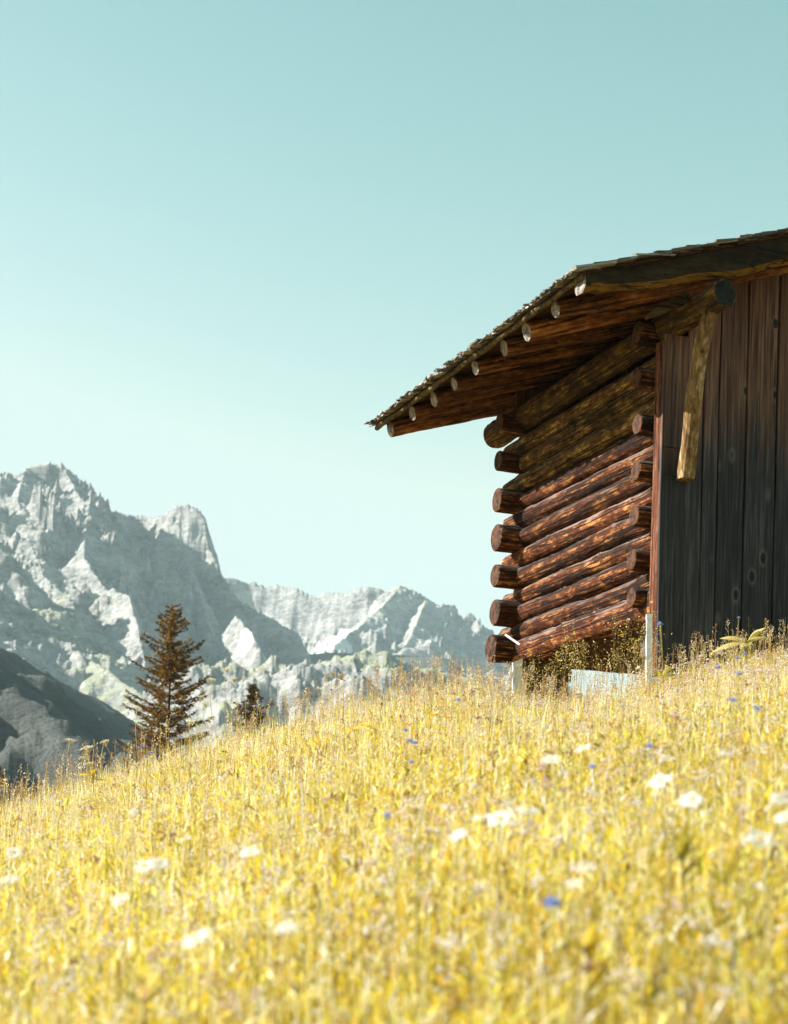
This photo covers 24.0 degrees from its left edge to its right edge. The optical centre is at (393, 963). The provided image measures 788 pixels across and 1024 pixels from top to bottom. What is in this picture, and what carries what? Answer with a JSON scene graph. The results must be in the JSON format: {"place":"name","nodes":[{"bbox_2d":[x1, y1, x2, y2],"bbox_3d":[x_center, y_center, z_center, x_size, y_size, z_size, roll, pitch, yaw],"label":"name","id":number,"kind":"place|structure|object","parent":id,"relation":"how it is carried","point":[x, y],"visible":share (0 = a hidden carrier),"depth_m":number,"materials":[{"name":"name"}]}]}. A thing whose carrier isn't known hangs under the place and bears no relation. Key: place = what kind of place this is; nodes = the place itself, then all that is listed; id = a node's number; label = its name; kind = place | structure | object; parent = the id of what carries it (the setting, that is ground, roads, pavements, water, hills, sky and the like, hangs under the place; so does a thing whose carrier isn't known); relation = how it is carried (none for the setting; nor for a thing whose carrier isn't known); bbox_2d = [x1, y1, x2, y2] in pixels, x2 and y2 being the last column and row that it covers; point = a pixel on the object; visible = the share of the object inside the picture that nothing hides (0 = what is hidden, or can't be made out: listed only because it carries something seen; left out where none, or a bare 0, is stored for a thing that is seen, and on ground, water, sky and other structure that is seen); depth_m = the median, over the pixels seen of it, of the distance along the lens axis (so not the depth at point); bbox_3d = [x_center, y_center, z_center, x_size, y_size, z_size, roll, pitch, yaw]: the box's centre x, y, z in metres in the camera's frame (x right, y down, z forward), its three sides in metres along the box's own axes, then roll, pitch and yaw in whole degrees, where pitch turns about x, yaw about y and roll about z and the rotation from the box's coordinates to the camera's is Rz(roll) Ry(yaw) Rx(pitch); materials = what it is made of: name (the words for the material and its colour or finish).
{"place":"outdoors","nodes":[
{"label":"outdoors","id":0,"kind":"place"},
{"bbox_2d":[0,765,9,806],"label":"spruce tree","id":1,"kind":"object","parent":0,"point":[1,783],"visible":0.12,"depth_m":40.02,"materials":[{"name":"brown plant"}]},
{"bbox_2d":[0,462,600,806],"bbox_3d":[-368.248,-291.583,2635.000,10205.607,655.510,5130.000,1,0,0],"label":"mountains","id":2,"kind":"structure","parent":0,"point":[92,584],"depth_m":1707.43,"materials":[{"name":"grey stone"}]},
{"bbox_2d":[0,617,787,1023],"bbox_3d":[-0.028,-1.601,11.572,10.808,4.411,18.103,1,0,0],"label":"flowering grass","id":3,"kind":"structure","parent":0,"point":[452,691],"depth_m":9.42,"materials":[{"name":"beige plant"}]},
{"bbox_2d":[0,0,787,705],"label":"sky","id":4,"kind":"structure","parent":0,"point":[235,234],"materials":[{"name":"blue"}]},
{"bbox_3d":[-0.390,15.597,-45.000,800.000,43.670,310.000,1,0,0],"label":"meadow","id":5,"kind":"structure","parent":0,"visible":0},
{"bbox_2d":[1,876,19,988],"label":"daisy","id":6,"kind":"object","parent":5,"relation":"on","point":[8,879],"visible":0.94,"depth_m":4.66,"materials":[{"name":"white plant"}]},
{"bbox_2d":[5,848,21,934],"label":"daisy","id":7,"kind":"object","parent":5,"relation":"on","point":[14,852],"visible":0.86,"depth_m":5.87,"materials":[{"name":"white plant"}]},
{"bbox_2d":[66,738,74,807],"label":"umbel flower","id":8,"kind":"object","parent":5,"relation":"on","point":[70,739],"visible":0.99,"depth_m":17.00,"materials":[{"name":"beige plant"}]},
{"bbox_2d":[80,756,87,803],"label":"umbel flower","id":9,"kind":"object","parent":5,"relation":"on","point":[81,758],"visible":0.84,"depth_m":16.80,"materials":[{"name":"beige plant"}]},
{"bbox_2d":[80,745,92,785],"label":"umbel flower","id":10,"kind":"object","parent":5,"relation":"on","point":[90,748],"visible":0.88,"depth_m":16.80,"materials":[{"name":"beige plant"}]},
{"bbox_2d":[83,762,92,783],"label":"umbel flower","id":11,"kind":"object","parent":5,"relation":"on","point":[87,765],"visible":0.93,"depth_m":16.60,"materials":[{"name":"beige plant"}]},
{"bbox_2d":[79,769,107,798],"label":"broad leaf plant","id":12,"kind":"object","parent":5,"relation":"on","point":[93,772],"visible":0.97,"depth_m":14.00,"materials":[{"name":"yellow plant"}]},
{"bbox_2d":[111,894,128,1020],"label":"daisy","id":13,"kind":"object","parent":5,"relation":"on","point":[119,898],"visible":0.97,"depth_m":3.80,"materials":[{"name":"white plant"}]},
{"bbox_2d":[129,808,139,885],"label":"daisy","id":14,"kind":"object","parent":5,"relation":"on","point":[135,811],"visible":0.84,"depth_m":7.07,"materials":[{"name":"white plant"}]},
{"bbox_2d":[134,705,140,761],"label":"umbel flower","id":15,"kind":"object","parent":5,"relation":"on","point":[138,707],"visible":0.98,"depth_m":18.00,"materials":[{"name":"beige plant"}]},
{"bbox_2d":[116,969,168,1023],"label":"broad leaf plant","id":16,"kind":"object","parent":5,"relation":"on","point":[151,985],"visible":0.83,"depth_m":3.55,"materials":[{"name":"yellow plant"}]},
{"bbox_2d":[133,859,155,995],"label":"daisy","id":17,"kind":"object","parent":5,"relation":"on","point":[145,865],"visible":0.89,"depth_m":4.48,"materials":[{"name":"white plant"}]},
{"bbox_2d":[148,857,170,997],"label":"daisy","id":18,"kind":"object","parent":5,"relation":"on","point":[158,864],"visible":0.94,"depth_m":4.42,"materials":[{"name":"white plant"}]},
{"bbox_2d":[116,603,214,773],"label":"spruce tree","id":19,"kind":"object","parent":5,"relation":"on","point":[171,627],"visible":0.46,"depth_m":59.78,"materials":[{"name":"brown plant"}]},
{"bbox_2d":[178,836,192,980],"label":"daisy","id":20,"kind":"object","parent":5,"relation":"on","point":[185,838],"visible":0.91,"depth_m":4.84,"materials":[{"name":"white plant"}]},
{"bbox_2d":[182,929,210,1023],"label":"daisy","id":21,"kind":"object","parent":5,"relation":"on","point":[195,938],"visible":0.99,"depth_m":2.88,"materials":[{"name":"white plant"}]},
{"bbox_2d":[196,695,203,745],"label":"umbel flower","id":22,"kind":"object","parent":5,"relation":"on","point":[197,716],"visible":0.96,"depth_m":18.00,"materials":[{"name":"beige plant"}]},
{"bbox_2d":[202,701,210,750],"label":"umbel flower","id":23,"kind":"object","parent":5,"relation":"on","point":[206,705],"visible":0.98,"depth_m":18.00,"materials":[{"name":"beige plant"}]},
{"bbox_2d":[209,678,219,756],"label":"umbel flower","id":24,"kind":"object","parent":5,"relation":"on","point":[214,680],"visible":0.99,"depth_m":18.00,"materials":[{"name":"beige plant"}]},
{"bbox_2d":[223,667,233,746],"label":"umbel flower","id":25,"kind":"object","parent":5,"relation":"on","point":[224,669],"visible":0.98,"depth_m":18.00,"materials":[{"name":"beige plant"}]},
{"bbox_2d":[229,677,236,738],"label":"umbel flower","id":26,"kind":"object","parent":5,"relation":"on","point":[233,679],"visible":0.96,"depth_m":18.00,"materials":[{"name":"beige plant"}]},
{"bbox_2d":[221,683,274,743],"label":"spruce tree","id":27,"kind":"object","parent":5,"relation":"on","point":[253,689],"visible":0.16,"depth_m":59.86,"materials":[{"name":"brown plant"}]},
{"bbox_2d":[239,845,261,1010],"bbox_3d":[-0.334,-0.010,4.232,0.052,0.522,0.048,1,0,20],"label":"daisy","id":28,"kind":"object","parent":5,"relation":"on","point":[250,852],"visible":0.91,"depth_m":4.24,"materials":[{"name":"white plant"}]},
{"bbox_2d":[277,920,298,1023],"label":"daisy","id":29,"kind":"object","parent":5,"relation":"on","point":[289,926],"visible":1,"depth_m":2.84,"materials":[{"name":"white plant"}]},
{"bbox_2d":[286,735,342,761],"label":"broad leaf plant","id":30,"kind":"object","parent":5,"relation":"on","point":[315,742],"visible":0.41,"depth_m":12.96,"materials":[{"name":"yellow plant"}]},
{"bbox_2d":[336,673,345,705],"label":"umbel flower","id":31,"kind":"object","parent":5,"relation":"on","point":[341,678],"visible":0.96,"depth_m":18.20,"materials":[{"name":"beige plant"}]},
{"bbox_2d":[341,692,344,724],"bbox_3d":[-0.463,-2.154,16.667,0.048,0.566,0.046,1,0,0],"label":"flower spike","id":32,"kind":"object","parent":5,"relation":"on","point":[343,699],"visible":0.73,"depth_m":16.66,"materials":[{"name":"yellow plant"}]},
{"bbox_2d":[373,813,390,970],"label":"scabious flower","id":33,"kind":"object","parent":5,"relation":"on","point":[386,815],"visible":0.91,"depth_m":4.58,"materials":[{"name":"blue plant"}]},
{"bbox_2d":[0,644,787,1023],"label":"meadow grass","id":34,"kind":"structure","parent":5,"relation":"on","point":[328,992],"depth_m":4.96,"materials":[{"name":"yellow plant"}]},
{"bbox_2d":[0,645,787,1023],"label":"tiny blossoms","id":35,"kind":"object","parent":34,"relation":"on","point":[476,887],"visible":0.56,"depth_m":6.11,"materials":[{"name":"yellow plant"}]},
{"bbox_2d":[400,728,408,783],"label":"scabious flower","id":36,"kind":"object","parent":5,"relation":"on","point":[405,729],"visible":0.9,"depth_m":8.94,"materials":[{"name":"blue plant"}]},
{"bbox_2d":[407,739,412,797],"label":"scabious flower","id":37,"kind":"object","parent":5,"relation":"on","point":[409,740],"visible":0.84,"depth_m":7.49,"materials":[{"name":"blue plant"}]},
{"bbox_2d":[408,760,413,792],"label":"scabious flower","id":38,"kind":"object","parent":5,"relation":"on","point":[411,761],"visible":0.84,"depth_m":6.91,"materials":[{"name":"blue plant"}]},
{"bbox_2d":[411,740,416,803],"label":"scabious flower","id":39,"kind":"object","parent":5,"relation":"on","point":[414,742],"visible":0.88,"depth_m":7.39,"materials":[{"name":"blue plant"}]},
{"bbox_2d":[407,807,424,1015],"bbox_3d":[0.040,-0.037,3.835,0.050,0.570,0.049,1,0,0],"label":"flower spike","id":40,"kind":"object","parent":5,"relation":"on","point":[417,840],"visible":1,"depth_m":3.82,"materials":[{"name":"yellow plant"}]},
{"bbox_2d":[428,710,439,725],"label":"yellow flower","id":41,"kind":"object","parent":5,"relation":"on","point":[431,714],"visible":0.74,"depth_m":12.76,"materials":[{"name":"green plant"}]},
{"bbox_2d":[441,829,466,1017],"bbox_3d":[0.118,-0.014,3.761,0.028,0.518,0.055,1,0,-34],"label":"daisy","id":42,"kind":"object","parent":5,"relation":"on","point":[456,835],"visible":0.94,"depth_m":3.77,"materials":[{"name":"white plant"}]},
{"bbox_2d":[456,698,460,761],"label":"scabious flower","id":43,"kind":"object","parent":5,"relation":"on","point":[457,699],"visible":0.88,"depth_m":8.53,"materials":[{"name":"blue plant"}]},
{"bbox_2d":[469,814,492,1009],"bbox_3d":[0.180,-0.059,3.916,0.048,0.516,0.050,1,0,0],"label":"daisy","id":44,"kind":"object","parent":5,"relation":"on","point":[481,817],"visible":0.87,"depth_m":3.93,"materials":[{"name":"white plant"}]},
{"bbox_2d":[486,810,512,1003],"bbox_3d":[0.214,-0.060,3.874,0.048,0.521,0.051,1,0,-26],"label":"daisy","id":45,"kind":"object","parent":5,"relation":"on","point":[500,817],"visible":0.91,"depth_m":3.88,"materials":[{"name":"white plant"}]},
{"bbox_2d":[512,658,522,708],"bbox_3d":[1.425,-2.935,21.300,0.163,1.128,0.060,1,0,0],"label":"wooden post","id":46,"kind":"object","parent":5,"relation":"on","point":[516,667],"visible":0.28,"depth_m":21.27,"materials":[{"name":"white paint"}]},
{"bbox_2d":[514,806,540,994],"bbox_3d":[0.273,-0.071,3.873,0.057,0.519,0.056,1,0,0],"label":"daisy","id":47,"kind":"object","parent":5,"relation":"on","point":[524,809],"visible":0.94,"depth_m":3.87,"materials":[{"name":"white plant"}]},
{"bbox_2d":[541,754,559,874],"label":"daisy","id":48,"kind":"object","parent":5,"relation":"on","point":[550,759],"visible":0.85,"depth_m":4.76,"materials":[{"name":"white plant"}]},
{"bbox_2d":[540,896,563,1022],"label":"scabious flower","id":49,"kind":"object","parent":5,"relation":"on","point":[550,901],"visible":1,"depth_m":2.92,"materials":[{"name":"blue plant"}]},
{"bbox_2d":[556,879,582,1023],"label":"daisy","id":50,"kind":"object","parent":5,"relation":"on","point":[575,883],"visible":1,"depth_m":2.92,"materials":[{"name":"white plant"}]},
{"bbox_2d":[364,227,787,714],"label":"log barn","id":51,"kind":"structure","parent":5,"relation":"on","point":[637,405],"depth_m":19.48,"materials":[{"name":"brown wood"}]},
{"bbox_2d":[505,634,519,645],"bbox_3d":[1.377,-3.759,21.550,0.207,0.153,0.029,1,0,32],"label":"white stick","id":52,"kind":"object","parent":51,"relation":"on","point":[512,639],"visible":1,"depth_m":21.54,"materials":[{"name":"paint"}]},
{"bbox_2d":[569,864,598,1023],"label":"daisy","id":53,"kind":"object","parent":5,"relation":"on","point":[584,867],"visible":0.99,"depth_m":3.09,"materials":[{"name":"white plant"}]},
{"bbox_2d":[576,744,591,862],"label":"daisy","id":54,"kind":"object","parent":5,"relation":"on","point":[583,747],"visible":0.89,"depth_m":4.98,"materials":[{"name":"white plant"}]},
{"bbox_2d":[553,921,615,1023],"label":"broad leaf plant","id":55,"kind":"object","parent":5,"relation":"on","point":[591,939],"visible":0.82,"depth_m":3.27,"materials":[{"name":"yellow plant"}]},
{"bbox_2d":[506,609,671,712],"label":"weeds","id":56,"kind":"object","parent":5,"relation":"on","point":[580,663],"visible":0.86,"depth_m":19.83,"materials":[{"name":"green plant"}]},
{"bbox_2d":[588,763,599,866],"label":"scabious flower","id":57,"kind":"object","parent":5,"relation":"on","point":[593,765],"visible":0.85,"depth_m":4.80,"materials":[{"name":"blue plant"}]},
{"bbox_2d":[638,743,652,840],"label":"scabious flower","id":58,"kind":"object","parent":5,"relation":"on","point":[649,745],"visible":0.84,"depth_m":5.32,"materials":[{"name":"blue plant"}]},
{"bbox_2d":[645,614,652,695],"bbox_3d":[2.558,-2.974,18.600,0.086,1.054,0.050,1,0,0],"label":"garden stake","id":59,"kind":"object","parent":5,"relation":"on","point":[649,638],"visible":0.67,"depth_m":18.57,"materials":[{"name":"white paint"}]},
{"bbox_2d":[643,792,657,1021],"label":"daisy","id":60,"kind":"object","parent":5,"relation":"on","point":[654,794],"visible":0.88,"depth_m":3.89,"materials":[{"name":"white plant"}]},
{"bbox_2d":[647,773,674,919],"bbox_3d":[0.579,-0.159,4.073,0.061,0.523,0.052,1,0,23],"label":"daisy","id":61,"kind":"object","parent":5,"relation":"on","point":[660,779],"visible":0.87,"depth_m":4.07,"materials":[{"name":"white plant"}]},
{"bbox_2d":[658,622,663,764],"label":"scabious flower","id":62,"kind":"object","parent":5,"relation":"on","point":[659,623],"visible":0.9,"depth_m":8.06,"materials":[{"name":"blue plant"}]},
{"bbox_2d":[654,666,675,681],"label":"broad leaf plant","id":63,"kind":"object","parent":5,"relation":"on","point":[664,674],"visible":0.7,"depth_m":17.58,"materials":[{"name":"yellow plant"}]},
{"bbox_2d":[671,825,699,947],"bbox_3d":[0.653,-0.113,4.150,0.071,0.389,0.093,1,0,0],"label":"broad leaf plant","id":64,"kind":"object","parent":5,"relation":"on","point":[683,844],"visible":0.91,"depth_m":4.15,"materials":[{"name":"yellow plant"}]},
{"bbox_2d":[678,791,704,1015],"bbox_3d":[0.610,-0.095,3.834,0.054,0.525,0.044,1,0,0],"label":"daisy","id":65,"kind":"object","parent":5,"relation":"on","point":[689,799],"visible":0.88,"depth_m":3.84,"materials":[{"name":"white plant"}]},
{"bbox_2d":[713,665,720,761],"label":"scabious flower","id":66,"kind":"object","parent":5,"relation":"on","point":[717,666],"visible":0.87,"depth_m":7.83,"materials":[{"name":"blue plant"}]},
{"bbox_2d":[715,750,731,907],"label":"daisy","id":67,"kind":"object","parent":5,"relation":"on","point":[725,753],"visible":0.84,"depth_m":4.48,"materials":[{"name":"white plant"}]},
{"bbox_2d":[727,697,736,830],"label":"scabious flower","id":68,"kind":"object","parent":5,"relation":"on","point":[733,699],"visible":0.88,"depth_m":5.45,"materials":[{"name":"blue plant"}]},
{"bbox_2d":[735,656,738,694],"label":"scabious flower","id":69,"kind":"object","parent":5,"relation":"on","point":[736,657],"visible":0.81,"depth_m":10.18,"materials":[{"name":"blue plant"}]},
{"bbox_2d":[734,672,741,771],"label":"scabious flower","id":70,"kind":"object","parent":5,"relation":"on","point":[738,673],"visible":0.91,"depth_m":7.17,"materials":[{"name":"blue plant"}]},
{"bbox_2d":[711,628,769,664],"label":"broad leaf plant","id":71,"kind":"object","parent":5,"relation":"on","point":[750,640],"visible":0.87,"depth_m":17.61,"materials":[{"name":"yellow plant"}]},
{"bbox_2d":[739,652,746,721],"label":"scabious flower","id":72,"kind":"object","parent":5,"relation":"on","point":[741,677],"visible":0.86,"depth_m":10.52,"materials":[{"name":"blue plant"}]},
{"bbox_2d":[753,706,761,829],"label":"scabious flower","id":73,"kind":"object","parent":5,"relation":"on","point":[757,708],"visible":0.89,"depth_m":5.00,"materials":[{"name":"blue plant"}]},
{"bbox_2d":[745,830,774,1023],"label":"daisy","id":74,"kind":"object","parent":5,"relation":"on","point":[760,836],"visible":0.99,"depth_m":3.36,"materials":[{"name":"white plant"}]},
{"bbox_2d":[762,793,787,967],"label":"daisy","id":75,"kind":"object","parent":5,"relation":"on","point":[780,798],"visible":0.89,"depth_m":3.83,"materials":[{"name":"white plant"}]},
{"bbox_2d":[766,811,787,985],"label":"daisy","id":76,"kind":"object","parent":5,"relation":"on","point":[782,817],"visible":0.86,"depth_m":3.65,"materials":[{"name":"white plant"}]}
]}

